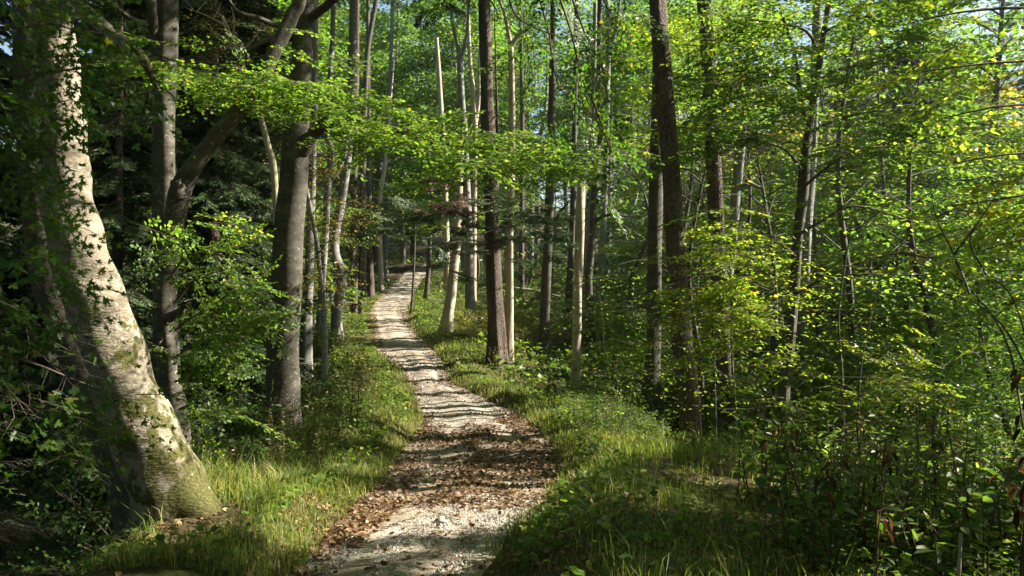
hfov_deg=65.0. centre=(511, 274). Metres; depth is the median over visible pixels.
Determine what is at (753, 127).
beech tree
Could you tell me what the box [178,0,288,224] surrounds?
young beech
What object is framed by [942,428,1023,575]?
weed
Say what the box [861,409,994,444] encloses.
bush
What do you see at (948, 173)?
beech tree
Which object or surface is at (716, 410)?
bush
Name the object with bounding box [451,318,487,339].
bush
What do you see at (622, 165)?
beech tree
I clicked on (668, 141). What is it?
spruce tree
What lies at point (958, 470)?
weed
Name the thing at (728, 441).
weed
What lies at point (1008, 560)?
weed
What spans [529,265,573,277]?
bush
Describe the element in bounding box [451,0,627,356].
beech tree
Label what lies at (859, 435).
bush
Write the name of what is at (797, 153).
beech tree
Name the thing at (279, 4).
beech tree
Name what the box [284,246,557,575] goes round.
path
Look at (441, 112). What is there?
beech tree
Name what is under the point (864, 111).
beech tree
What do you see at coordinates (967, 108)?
spruce tree
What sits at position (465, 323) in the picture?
bush
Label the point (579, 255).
dead tree
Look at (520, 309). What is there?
bush
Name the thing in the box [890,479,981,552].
weed
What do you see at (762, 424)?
weed
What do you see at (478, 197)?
beech tree
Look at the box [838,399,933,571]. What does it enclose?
weed
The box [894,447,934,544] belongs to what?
weed
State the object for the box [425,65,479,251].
beech tree
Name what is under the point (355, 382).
weed
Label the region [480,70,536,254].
spruce tree
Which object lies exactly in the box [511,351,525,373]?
weed
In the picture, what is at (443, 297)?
bush
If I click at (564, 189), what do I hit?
beech tree
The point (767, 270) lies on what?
beech tree
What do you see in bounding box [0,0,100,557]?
spruce tree
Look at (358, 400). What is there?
weed
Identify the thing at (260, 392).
bush
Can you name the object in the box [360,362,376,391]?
weed
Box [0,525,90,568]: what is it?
bush
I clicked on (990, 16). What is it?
beech tree
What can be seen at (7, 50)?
sky
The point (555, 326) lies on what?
bush
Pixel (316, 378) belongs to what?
bush
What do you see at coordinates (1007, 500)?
weed
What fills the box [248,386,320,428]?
bush
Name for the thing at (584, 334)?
bush
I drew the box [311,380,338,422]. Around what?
weed
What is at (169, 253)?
beech tree
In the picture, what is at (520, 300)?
bush
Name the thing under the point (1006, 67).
beech tree
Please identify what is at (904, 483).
weed
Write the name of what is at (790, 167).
beech tree
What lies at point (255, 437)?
bush
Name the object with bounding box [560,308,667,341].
bush
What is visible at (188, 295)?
spruce tree
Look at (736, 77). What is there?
beech tree
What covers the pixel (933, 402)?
weed
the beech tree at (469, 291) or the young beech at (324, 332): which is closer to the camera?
the young beech at (324, 332)
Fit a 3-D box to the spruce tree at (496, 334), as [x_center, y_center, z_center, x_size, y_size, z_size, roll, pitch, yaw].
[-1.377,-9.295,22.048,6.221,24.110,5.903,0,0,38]
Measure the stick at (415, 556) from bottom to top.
0.027 m
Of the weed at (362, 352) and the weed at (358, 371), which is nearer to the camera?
the weed at (358, 371)
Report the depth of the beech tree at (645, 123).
56.55 m
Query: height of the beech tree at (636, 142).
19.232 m
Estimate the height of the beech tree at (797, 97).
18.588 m
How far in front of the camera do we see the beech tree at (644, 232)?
34.92 m
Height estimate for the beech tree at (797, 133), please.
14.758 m
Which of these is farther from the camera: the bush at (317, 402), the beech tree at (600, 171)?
the beech tree at (600, 171)
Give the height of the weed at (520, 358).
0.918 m
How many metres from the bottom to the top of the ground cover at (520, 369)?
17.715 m
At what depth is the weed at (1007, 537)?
5.37 m
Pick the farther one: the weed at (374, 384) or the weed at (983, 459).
the weed at (374, 384)
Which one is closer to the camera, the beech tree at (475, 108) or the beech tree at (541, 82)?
the beech tree at (475, 108)
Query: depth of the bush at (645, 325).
25.74 m
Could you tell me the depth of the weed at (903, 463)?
8.54 m
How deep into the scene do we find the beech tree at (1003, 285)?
29.84 m
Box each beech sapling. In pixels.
[527,295,697,422]
[548,262,669,395]
[606,209,849,456]
[750,207,1011,479]
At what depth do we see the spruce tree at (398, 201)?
35.60 m
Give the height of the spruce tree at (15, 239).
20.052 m
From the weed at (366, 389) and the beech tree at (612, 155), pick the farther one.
the beech tree at (612, 155)
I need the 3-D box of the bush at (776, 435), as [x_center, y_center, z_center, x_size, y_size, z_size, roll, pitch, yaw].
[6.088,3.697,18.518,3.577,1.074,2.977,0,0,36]
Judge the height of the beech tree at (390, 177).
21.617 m
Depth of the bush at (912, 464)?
15.32 m
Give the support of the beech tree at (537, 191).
on the ground at (396, 270)
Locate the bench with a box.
[326,293,365,311]
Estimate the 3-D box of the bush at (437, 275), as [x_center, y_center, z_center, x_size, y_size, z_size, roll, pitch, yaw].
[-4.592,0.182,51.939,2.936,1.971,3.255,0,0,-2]
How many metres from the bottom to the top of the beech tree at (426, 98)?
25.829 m
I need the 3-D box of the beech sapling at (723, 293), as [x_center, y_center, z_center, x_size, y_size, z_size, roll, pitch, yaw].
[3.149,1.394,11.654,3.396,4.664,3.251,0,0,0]
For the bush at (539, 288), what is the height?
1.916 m
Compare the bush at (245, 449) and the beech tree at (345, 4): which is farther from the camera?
the beech tree at (345, 4)
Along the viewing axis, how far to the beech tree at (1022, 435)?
37.09 m
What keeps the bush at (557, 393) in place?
on the ground at (396, 270)
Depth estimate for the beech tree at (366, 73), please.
45.87 m
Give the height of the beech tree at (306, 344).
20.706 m
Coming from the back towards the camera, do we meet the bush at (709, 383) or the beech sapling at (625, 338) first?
the bush at (709, 383)
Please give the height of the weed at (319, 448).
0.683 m
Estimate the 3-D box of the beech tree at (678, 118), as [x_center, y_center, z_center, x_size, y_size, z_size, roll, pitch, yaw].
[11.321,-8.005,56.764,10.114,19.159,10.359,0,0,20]
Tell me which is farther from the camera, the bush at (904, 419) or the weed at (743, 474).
the bush at (904, 419)
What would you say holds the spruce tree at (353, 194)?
on the ground at (396, 270)
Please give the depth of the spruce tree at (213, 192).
18.43 m
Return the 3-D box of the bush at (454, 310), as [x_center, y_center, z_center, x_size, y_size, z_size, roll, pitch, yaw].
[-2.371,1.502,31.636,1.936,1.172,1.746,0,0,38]
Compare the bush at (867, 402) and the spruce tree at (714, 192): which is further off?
the bush at (867, 402)
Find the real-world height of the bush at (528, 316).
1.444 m
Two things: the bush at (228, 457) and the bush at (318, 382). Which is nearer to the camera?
the bush at (228, 457)
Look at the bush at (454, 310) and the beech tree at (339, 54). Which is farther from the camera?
the beech tree at (339, 54)
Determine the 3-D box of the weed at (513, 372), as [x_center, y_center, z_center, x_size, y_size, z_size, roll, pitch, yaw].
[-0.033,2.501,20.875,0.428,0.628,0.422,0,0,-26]
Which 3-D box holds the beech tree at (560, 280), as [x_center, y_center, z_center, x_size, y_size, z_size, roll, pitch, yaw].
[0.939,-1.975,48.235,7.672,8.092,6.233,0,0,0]
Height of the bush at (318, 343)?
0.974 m
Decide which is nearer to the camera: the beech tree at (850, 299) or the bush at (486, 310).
the beech tree at (850, 299)
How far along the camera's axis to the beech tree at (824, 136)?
32.28 m
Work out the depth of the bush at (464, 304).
36.83 m
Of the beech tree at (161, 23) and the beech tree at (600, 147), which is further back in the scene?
the beech tree at (600, 147)
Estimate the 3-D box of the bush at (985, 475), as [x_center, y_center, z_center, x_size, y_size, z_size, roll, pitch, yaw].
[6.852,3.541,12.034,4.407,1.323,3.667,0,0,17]
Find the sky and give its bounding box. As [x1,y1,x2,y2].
[0,0,1023,214]
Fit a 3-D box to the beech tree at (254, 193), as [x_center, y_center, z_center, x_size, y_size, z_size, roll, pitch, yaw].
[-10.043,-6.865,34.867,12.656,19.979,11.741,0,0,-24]
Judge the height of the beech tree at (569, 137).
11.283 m
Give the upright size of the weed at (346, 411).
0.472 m
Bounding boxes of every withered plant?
[744,421,798,575]
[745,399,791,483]
[761,441,803,561]
[795,455,855,575]
[860,445,908,575]
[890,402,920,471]
[918,416,953,532]
[988,368,1023,575]
[1005,455,1023,575]
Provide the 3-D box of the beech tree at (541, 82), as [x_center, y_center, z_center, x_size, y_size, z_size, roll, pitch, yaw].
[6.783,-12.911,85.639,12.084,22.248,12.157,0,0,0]
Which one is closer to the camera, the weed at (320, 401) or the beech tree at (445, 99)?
the weed at (320, 401)
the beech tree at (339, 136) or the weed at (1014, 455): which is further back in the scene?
the beech tree at (339, 136)
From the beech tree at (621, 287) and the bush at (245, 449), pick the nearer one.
the bush at (245, 449)
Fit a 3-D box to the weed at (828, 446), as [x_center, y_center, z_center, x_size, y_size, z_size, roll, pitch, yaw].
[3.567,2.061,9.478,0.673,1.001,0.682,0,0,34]
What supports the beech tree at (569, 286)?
on the ground at (396, 270)
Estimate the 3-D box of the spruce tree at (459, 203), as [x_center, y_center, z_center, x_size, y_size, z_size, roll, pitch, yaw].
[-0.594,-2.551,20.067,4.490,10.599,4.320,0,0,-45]
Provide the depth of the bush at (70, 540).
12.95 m
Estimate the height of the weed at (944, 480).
1.115 m
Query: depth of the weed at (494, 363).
21.46 m
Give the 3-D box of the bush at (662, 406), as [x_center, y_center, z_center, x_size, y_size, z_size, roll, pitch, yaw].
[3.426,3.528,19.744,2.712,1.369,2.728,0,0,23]
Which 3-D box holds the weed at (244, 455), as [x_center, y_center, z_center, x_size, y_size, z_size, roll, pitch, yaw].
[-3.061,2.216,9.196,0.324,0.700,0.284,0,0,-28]
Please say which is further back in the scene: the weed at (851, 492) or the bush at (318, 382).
the bush at (318, 382)
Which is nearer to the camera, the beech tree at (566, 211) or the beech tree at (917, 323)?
the beech tree at (917, 323)
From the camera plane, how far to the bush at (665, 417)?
19.19 m
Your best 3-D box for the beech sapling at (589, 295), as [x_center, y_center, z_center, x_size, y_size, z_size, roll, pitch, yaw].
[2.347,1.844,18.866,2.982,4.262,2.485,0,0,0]
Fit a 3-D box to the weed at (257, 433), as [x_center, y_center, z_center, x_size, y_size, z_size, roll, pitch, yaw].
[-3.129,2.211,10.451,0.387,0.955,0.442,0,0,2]
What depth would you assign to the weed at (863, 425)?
8.99 m
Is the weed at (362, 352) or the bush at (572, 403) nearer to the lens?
the bush at (572, 403)
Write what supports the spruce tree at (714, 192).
on the ground at (396, 270)
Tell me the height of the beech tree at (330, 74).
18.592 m
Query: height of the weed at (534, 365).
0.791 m
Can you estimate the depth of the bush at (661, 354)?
21.19 m
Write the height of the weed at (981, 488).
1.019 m
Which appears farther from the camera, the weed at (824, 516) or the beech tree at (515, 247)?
the beech tree at (515, 247)
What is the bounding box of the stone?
[435,516,447,523]
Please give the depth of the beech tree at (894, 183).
24.96 m
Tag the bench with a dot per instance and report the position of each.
(330, 299)
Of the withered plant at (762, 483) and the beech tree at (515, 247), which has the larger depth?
the beech tree at (515, 247)
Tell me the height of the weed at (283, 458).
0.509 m
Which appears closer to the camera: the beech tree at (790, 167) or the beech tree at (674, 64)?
the beech tree at (790, 167)
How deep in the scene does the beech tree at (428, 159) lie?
39.80 m
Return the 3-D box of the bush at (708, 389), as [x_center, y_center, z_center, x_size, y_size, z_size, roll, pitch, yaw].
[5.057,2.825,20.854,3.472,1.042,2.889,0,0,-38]
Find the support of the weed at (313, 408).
on the ground at (396, 270)
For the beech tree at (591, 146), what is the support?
on the ground at (396, 270)
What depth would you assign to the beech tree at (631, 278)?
28.75 m
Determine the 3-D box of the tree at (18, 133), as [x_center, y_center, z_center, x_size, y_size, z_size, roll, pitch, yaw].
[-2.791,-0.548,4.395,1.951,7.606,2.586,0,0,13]
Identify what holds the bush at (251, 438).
on the ground at (396, 270)
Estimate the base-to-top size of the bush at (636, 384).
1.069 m
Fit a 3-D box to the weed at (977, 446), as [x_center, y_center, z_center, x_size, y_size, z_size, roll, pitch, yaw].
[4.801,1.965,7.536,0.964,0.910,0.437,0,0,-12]
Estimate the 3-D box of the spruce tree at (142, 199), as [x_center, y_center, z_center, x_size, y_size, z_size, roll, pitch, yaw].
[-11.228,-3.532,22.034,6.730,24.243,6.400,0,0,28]
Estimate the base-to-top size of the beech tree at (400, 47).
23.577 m
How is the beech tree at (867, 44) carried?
on the ground at (396, 270)
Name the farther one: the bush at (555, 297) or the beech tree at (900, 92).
the bush at (555, 297)
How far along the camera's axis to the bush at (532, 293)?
42.84 m
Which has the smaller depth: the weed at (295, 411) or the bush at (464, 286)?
the weed at (295, 411)
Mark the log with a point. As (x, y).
(536, 291)
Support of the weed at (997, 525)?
on the ground at (396, 270)
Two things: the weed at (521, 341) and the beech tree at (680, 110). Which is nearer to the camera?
the weed at (521, 341)
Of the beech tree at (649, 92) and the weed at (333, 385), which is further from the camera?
the beech tree at (649, 92)
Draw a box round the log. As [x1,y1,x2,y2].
[513,287,560,297]
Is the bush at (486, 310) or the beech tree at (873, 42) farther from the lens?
the beech tree at (873, 42)
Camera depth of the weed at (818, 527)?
5.04 m
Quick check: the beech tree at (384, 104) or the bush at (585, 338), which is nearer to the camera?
the bush at (585, 338)
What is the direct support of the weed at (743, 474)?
on the ground at (396, 270)
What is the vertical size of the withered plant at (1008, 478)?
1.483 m
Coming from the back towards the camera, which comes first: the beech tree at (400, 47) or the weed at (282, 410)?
the beech tree at (400, 47)
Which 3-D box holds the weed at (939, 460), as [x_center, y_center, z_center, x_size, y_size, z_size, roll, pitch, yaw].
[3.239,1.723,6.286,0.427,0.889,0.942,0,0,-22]
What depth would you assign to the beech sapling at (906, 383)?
11.98 m
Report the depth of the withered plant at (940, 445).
6.24 m
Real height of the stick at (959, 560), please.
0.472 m
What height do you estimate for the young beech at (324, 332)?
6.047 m
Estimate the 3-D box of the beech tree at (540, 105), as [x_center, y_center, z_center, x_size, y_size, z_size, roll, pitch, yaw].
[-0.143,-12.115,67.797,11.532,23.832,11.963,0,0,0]
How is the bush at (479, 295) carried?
on the ground at (396, 270)
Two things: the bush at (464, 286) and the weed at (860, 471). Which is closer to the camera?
the weed at (860, 471)
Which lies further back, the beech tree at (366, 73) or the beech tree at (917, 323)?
the beech tree at (366, 73)
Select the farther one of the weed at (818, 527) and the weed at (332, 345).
the weed at (332, 345)
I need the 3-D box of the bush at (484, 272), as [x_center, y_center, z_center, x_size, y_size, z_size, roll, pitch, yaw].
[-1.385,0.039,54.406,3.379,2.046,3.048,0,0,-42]
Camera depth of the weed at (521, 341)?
23.80 m
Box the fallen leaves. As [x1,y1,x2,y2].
[96,278,948,575]
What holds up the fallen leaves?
on the ground at (396, 270)
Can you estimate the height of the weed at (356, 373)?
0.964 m
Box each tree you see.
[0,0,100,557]
[0,0,202,525]
[0,0,210,575]
[0,0,253,505]
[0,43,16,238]
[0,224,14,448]
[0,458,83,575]
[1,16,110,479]
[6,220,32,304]
[12,0,130,547]
[29,0,221,538]
[80,0,664,461]
[106,0,180,384]
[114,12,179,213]
[123,0,329,469]
[126,18,330,318]
[128,0,271,390]
[130,0,311,465]
[175,90,177,302]
[190,0,330,342]
[222,0,385,301]
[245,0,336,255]
[247,0,501,403]
[251,0,291,195]
[269,0,505,337]
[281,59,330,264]
[282,1,378,274]
[302,0,395,274]
[303,116,421,313]
[314,0,419,277]
[316,0,408,340]
[317,0,420,273]
[318,22,442,264]
[318,30,394,250]
[319,0,469,274]
[320,0,399,311]
[321,59,419,242]
[341,0,407,297]
[358,0,544,210]
[359,0,377,298]
[368,1,579,284]
[371,1,457,263]
[373,0,556,277]
[377,53,394,291]
[382,3,393,280]
[391,66,481,255]
[392,140,552,308]
[393,73,439,260]
[400,55,533,240]
[409,20,540,271]
[410,224,415,314]
[412,0,519,369]
[420,186,504,272]
[423,163,432,299]
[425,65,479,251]
[427,62,538,240]
[434,37,449,303]
[435,130,463,333]
[444,0,571,257]
[449,0,475,317]
[449,179,559,284]
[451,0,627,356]
[460,0,685,239]
[466,0,480,309]
[475,0,696,323]
[477,175,574,293]
[479,0,602,261]
[479,35,543,214]
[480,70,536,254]
[480,190,558,271]
[493,0,589,259]
[493,0,593,354]
[495,0,620,320]
[498,0,528,366]
[504,127,601,282]
[513,0,683,308]
[516,0,533,307]
[527,9,642,246]
[527,116,737,333]
[528,71,615,250]
[533,0,676,295]
[534,23,634,236]
[534,59,619,220]
[535,0,764,392]
[551,198,626,292]
[552,203,597,269]
[554,0,820,360]
[554,67,636,229]
[556,38,646,206]
[561,0,728,306]
[561,7,700,307]
[561,25,694,235]
[561,57,643,245]
[561,189,692,319]
[567,93,880,463]
[569,104,633,232]
[570,177,584,397]
[579,0,697,249]
[582,0,596,320]
[585,64,890,404]
[592,170,745,348]
[593,202,699,314]
[599,55,685,203]
[605,0,795,313]
[611,112,1001,472]
[612,134,812,357]
[614,0,1023,464]
[615,0,732,208]
[617,26,729,280]
[628,148,729,251]
[630,0,1023,455]
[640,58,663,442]
[640,72,699,207]
[642,0,710,449]
[662,55,850,359]
[662,123,988,454]
[670,0,746,451]
[680,0,821,201]
[680,42,774,230]
[681,7,959,381]
[681,12,776,205]
[682,57,772,201]
[687,133,891,383]
[700,133,917,405]
[702,229,791,335]
[738,57,781,204]
[741,2,1023,473]
[741,93,847,327]
[748,1,1023,465]
[753,108,789,284]
[755,55,829,225]
[756,0,1023,405]
[764,152,999,416]
[785,65,851,197]
[786,0,1023,377]
[791,0,821,459]
[805,10,893,283]
[809,0,881,383]
[811,0,1023,475]
[811,41,969,259]
[814,138,1023,442]
[821,176,1023,470]
[826,85,1023,418]
[830,15,891,99]
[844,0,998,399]
[846,189,1023,481]
[859,99,1023,451]
[921,0,1023,185]
[931,77,1023,441]
[935,35,988,402]
[938,71,1023,437]
[947,187,1023,438]
[961,1,1023,455]
[1002,53,1023,158]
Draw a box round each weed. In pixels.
[212,458,230,489]
[228,436,258,470]
[232,448,250,466]
[253,409,288,466]
[255,408,288,475]
[263,401,296,452]
[263,443,299,469]
[268,417,291,469]
[271,415,303,464]
[276,404,302,420]
[277,418,306,463]
[277,444,319,475]
[302,422,327,468]
[305,393,328,434]
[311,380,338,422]
[313,375,339,422]
[313,382,340,411]
[317,386,344,440]
[320,386,337,415]
[323,375,346,414]
[328,337,343,358]
[329,349,339,368]
[333,397,353,422]
[334,337,344,359]
[334,399,351,423]
[341,376,361,407]
[343,367,362,420]
[344,354,361,383]
[345,357,365,384]
[350,372,375,407]
[351,358,364,396]
[354,340,366,366]
[354,364,370,405]
[359,375,375,408]
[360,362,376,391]
[360,382,381,412]
[364,365,381,403]
[365,358,380,391]
[489,347,498,371]
[505,359,518,377]
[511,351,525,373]
[513,322,521,348]
[514,333,524,352]
[518,342,528,366]
[524,356,536,381]
[542,357,557,379]
[547,367,557,387]
[603,385,622,415]
[692,422,746,452]
[722,391,807,499]
[731,402,798,463]
[747,447,801,505]
[755,399,798,472]
[756,452,924,575]
[759,424,839,546]
[762,397,846,502]
[775,440,847,538]
[788,411,841,475]
[788,451,878,570]
[792,426,926,534]
[794,451,843,507]
[799,433,887,529]
[801,425,866,509]
[821,474,899,563]
[828,450,885,562]
[831,451,941,572]
[835,384,889,481]
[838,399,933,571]
[838,449,906,554]
[842,425,901,503]
[849,459,913,509]
[851,415,894,481]
[869,430,975,505]
[870,422,963,481]
[871,419,925,481]
[872,432,914,486]
[872,432,938,512]
[876,432,1006,575]
[879,462,1019,575]
[880,438,976,532]
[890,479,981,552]
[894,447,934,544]
[899,407,991,491]
[905,432,1022,543]
[906,432,964,497]
[915,382,975,502]
[915,404,1015,521]
[920,452,996,520]
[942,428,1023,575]
[946,428,1023,571]
[947,472,1023,573]
[949,439,1013,569]
[962,480,1022,565]
[969,506,1023,575]
[976,443,1023,512]
[986,523,1022,575]
[988,433,1020,516]
[993,437,1023,506]
[993,462,1015,542]
[999,450,1023,558]
[1001,440,1023,505]
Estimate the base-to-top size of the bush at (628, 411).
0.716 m
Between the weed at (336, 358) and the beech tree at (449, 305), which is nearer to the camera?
the weed at (336, 358)
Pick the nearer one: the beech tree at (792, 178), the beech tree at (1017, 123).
the beech tree at (1017, 123)
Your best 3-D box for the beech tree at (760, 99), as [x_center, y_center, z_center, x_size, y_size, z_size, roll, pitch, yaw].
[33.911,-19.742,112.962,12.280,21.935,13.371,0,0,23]
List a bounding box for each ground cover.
[65,274,1021,575]
[299,224,924,442]
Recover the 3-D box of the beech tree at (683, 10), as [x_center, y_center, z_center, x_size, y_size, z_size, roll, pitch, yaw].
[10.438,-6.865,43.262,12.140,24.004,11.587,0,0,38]
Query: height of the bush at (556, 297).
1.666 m
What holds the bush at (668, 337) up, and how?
on the ground at (396, 270)
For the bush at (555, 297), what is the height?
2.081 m
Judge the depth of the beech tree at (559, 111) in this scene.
46.94 m
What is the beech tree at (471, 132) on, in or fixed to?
on the ground at (396, 270)
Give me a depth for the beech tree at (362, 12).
59.80 m
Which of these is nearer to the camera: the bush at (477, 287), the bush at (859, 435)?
the bush at (859, 435)
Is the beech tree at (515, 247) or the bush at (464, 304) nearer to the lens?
the bush at (464, 304)
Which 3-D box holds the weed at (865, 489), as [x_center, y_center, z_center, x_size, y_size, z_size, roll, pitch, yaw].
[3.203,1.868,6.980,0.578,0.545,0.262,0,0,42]
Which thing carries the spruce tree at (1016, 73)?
on the ground at (396, 270)
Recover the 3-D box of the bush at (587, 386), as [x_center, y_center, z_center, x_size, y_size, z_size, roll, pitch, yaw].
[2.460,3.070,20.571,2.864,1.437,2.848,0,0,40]
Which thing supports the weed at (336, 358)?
on the ground at (396, 270)
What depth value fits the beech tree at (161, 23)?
12.85 m
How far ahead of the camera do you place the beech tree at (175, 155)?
19.97 m
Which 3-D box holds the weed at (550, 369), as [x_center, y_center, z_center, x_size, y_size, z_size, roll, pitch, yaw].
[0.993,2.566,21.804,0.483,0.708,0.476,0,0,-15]
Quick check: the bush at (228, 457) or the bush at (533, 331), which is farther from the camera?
the bush at (533, 331)
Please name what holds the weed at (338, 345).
on the ground at (396, 270)
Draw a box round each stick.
[397,548,433,560]
[444,453,532,464]
[956,533,962,575]
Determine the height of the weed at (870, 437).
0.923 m
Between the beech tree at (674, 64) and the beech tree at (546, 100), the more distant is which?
the beech tree at (546, 100)
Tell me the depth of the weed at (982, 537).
4.96 m
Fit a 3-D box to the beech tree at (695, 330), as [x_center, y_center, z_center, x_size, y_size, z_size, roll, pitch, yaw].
[4.462,0.572,18.402,6.524,8.944,7.504,0,0,-35]
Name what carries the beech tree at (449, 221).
on the ground at (396, 270)
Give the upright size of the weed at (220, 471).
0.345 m
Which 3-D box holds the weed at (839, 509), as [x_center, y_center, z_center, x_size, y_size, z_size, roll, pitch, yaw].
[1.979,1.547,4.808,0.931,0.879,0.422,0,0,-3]
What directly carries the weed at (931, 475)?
on the ground at (396, 270)
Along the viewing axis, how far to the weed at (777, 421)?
7.18 m
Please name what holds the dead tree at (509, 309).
on the ground at (396, 270)
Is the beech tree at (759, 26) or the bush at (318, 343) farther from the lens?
the bush at (318, 343)
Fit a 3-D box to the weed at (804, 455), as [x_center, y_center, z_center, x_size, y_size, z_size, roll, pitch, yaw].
[2.678,1.682,6.263,1.013,0.956,0.459,0,0,34]
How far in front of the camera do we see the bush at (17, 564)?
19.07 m
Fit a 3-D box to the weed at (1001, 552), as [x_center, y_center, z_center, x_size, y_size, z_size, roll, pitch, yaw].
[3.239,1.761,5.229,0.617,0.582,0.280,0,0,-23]
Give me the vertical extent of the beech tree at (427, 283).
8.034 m
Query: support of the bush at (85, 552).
on the ground at (396, 270)
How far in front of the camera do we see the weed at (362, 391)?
14.43 m
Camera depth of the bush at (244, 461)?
10.11 m
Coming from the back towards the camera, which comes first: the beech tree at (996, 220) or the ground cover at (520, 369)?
the ground cover at (520, 369)
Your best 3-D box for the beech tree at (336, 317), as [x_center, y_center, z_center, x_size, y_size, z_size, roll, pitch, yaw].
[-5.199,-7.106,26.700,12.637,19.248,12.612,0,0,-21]
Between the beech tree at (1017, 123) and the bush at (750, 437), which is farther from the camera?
the beech tree at (1017, 123)
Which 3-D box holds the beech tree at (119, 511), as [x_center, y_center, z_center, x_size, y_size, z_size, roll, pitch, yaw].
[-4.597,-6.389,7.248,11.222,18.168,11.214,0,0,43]
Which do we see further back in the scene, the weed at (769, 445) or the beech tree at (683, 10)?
the beech tree at (683, 10)
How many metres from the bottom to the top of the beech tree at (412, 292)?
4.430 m
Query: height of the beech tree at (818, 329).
9.511 m
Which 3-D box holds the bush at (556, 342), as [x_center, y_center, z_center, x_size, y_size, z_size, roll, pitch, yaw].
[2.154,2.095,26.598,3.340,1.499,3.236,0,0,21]
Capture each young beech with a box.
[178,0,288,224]
[252,139,387,403]
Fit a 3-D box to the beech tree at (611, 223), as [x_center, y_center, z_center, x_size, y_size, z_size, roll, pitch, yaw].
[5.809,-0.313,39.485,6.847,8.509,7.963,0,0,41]
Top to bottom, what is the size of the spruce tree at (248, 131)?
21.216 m
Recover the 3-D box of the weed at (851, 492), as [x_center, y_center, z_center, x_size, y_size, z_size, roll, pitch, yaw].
[2.272,1.568,5.139,0.640,0.952,0.649,0,0,-18]
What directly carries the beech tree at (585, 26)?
on the ground at (396, 270)
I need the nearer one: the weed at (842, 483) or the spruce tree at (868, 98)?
the weed at (842, 483)
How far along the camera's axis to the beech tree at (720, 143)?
56.41 m
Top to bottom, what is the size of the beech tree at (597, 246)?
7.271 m
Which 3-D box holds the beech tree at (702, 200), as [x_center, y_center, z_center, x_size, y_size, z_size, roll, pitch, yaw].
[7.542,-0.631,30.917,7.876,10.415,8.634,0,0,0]
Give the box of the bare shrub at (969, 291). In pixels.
[844,187,1023,429]
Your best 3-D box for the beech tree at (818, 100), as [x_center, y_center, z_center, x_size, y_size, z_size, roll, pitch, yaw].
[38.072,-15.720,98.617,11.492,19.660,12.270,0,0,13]
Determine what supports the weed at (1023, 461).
on the ground at (396, 270)
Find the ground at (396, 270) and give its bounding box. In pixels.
[0,178,1016,575]
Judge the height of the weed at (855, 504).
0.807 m
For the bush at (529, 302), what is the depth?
41.63 m
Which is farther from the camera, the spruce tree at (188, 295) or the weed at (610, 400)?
the spruce tree at (188, 295)
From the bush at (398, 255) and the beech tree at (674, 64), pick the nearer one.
the beech tree at (674, 64)
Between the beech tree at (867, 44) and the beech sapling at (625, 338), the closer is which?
the beech sapling at (625, 338)
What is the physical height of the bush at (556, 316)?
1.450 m
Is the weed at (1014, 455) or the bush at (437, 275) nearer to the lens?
the weed at (1014, 455)
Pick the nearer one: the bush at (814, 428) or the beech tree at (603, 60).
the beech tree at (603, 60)
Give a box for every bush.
[0,421,298,575]
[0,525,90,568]
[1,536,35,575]
[28,514,115,574]
[45,512,112,574]
[87,431,285,545]
[190,396,333,476]
[192,438,268,468]
[196,400,308,463]
[206,418,309,457]
[210,418,267,467]
[217,377,359,437]
[217,382,390,438]
[221,395,312,443]
[234,373,320,431]
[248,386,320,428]
[265,324,358,357]
[265,368,344,400]
[300,359,337,402]
[300,376,336,402]
[388,251,423,263]
[420,267,461,288]
[422,285,483,312]
[429,300,474,319]
[434,305,487,334]
[436,298,485,312]
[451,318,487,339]
[456,287,486,302]
[457,277,484,292]
[458,309,486,323]
[459,279,485,297]
[463,296,524,318]
[472,313,535,327]
[476,261,514,281]
[476,303,539,325]
[479,269,528,282]
[486,307,554,338]
[503,277,552,299]
[503,284,552,307]
[503,293,534,309]
[504,304,559,317]
[513,312,584,351]
[515,297,539,307]
[517,315,617,347]
[525,310,562,321]
[528,284,573,304]
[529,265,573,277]
[529,304,572,325]
[532,317,621,350]
[537,286,564,305]
[538,379,587,405]
[539,271,573,295]
[548,302,644,352]
[548,387,634,418]
[549,392,635,419]
[557,325,614,350]
[559,372,662,414]
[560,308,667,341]
[573,396,660,436]
[593,305,704,349]
[597,305,670,341]
[599,389,714,443]
[602,350,705,398]
[603,409,689,440]
[605,411,669,439]
[608,317,736,383]
[609,381,717,417]
[618,388,679,438]
[635,316,711,345]
[661,339,768,380]
[661,352,775,415]
[661,360,764,400]
[671,394,775,423]
[701,401,861,468]
[703,415,838,460]
[743,388,876,462]
[775,396,926,471]
[806,399,908,462]
[816,408,932,469]
[819,384,923,414]
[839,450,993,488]
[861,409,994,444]
[869,404,956,451]
[876,392,1023,488]
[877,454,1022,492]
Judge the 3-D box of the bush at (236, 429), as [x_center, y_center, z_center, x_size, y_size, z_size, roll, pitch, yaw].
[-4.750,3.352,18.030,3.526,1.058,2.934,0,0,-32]
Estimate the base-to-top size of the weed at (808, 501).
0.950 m

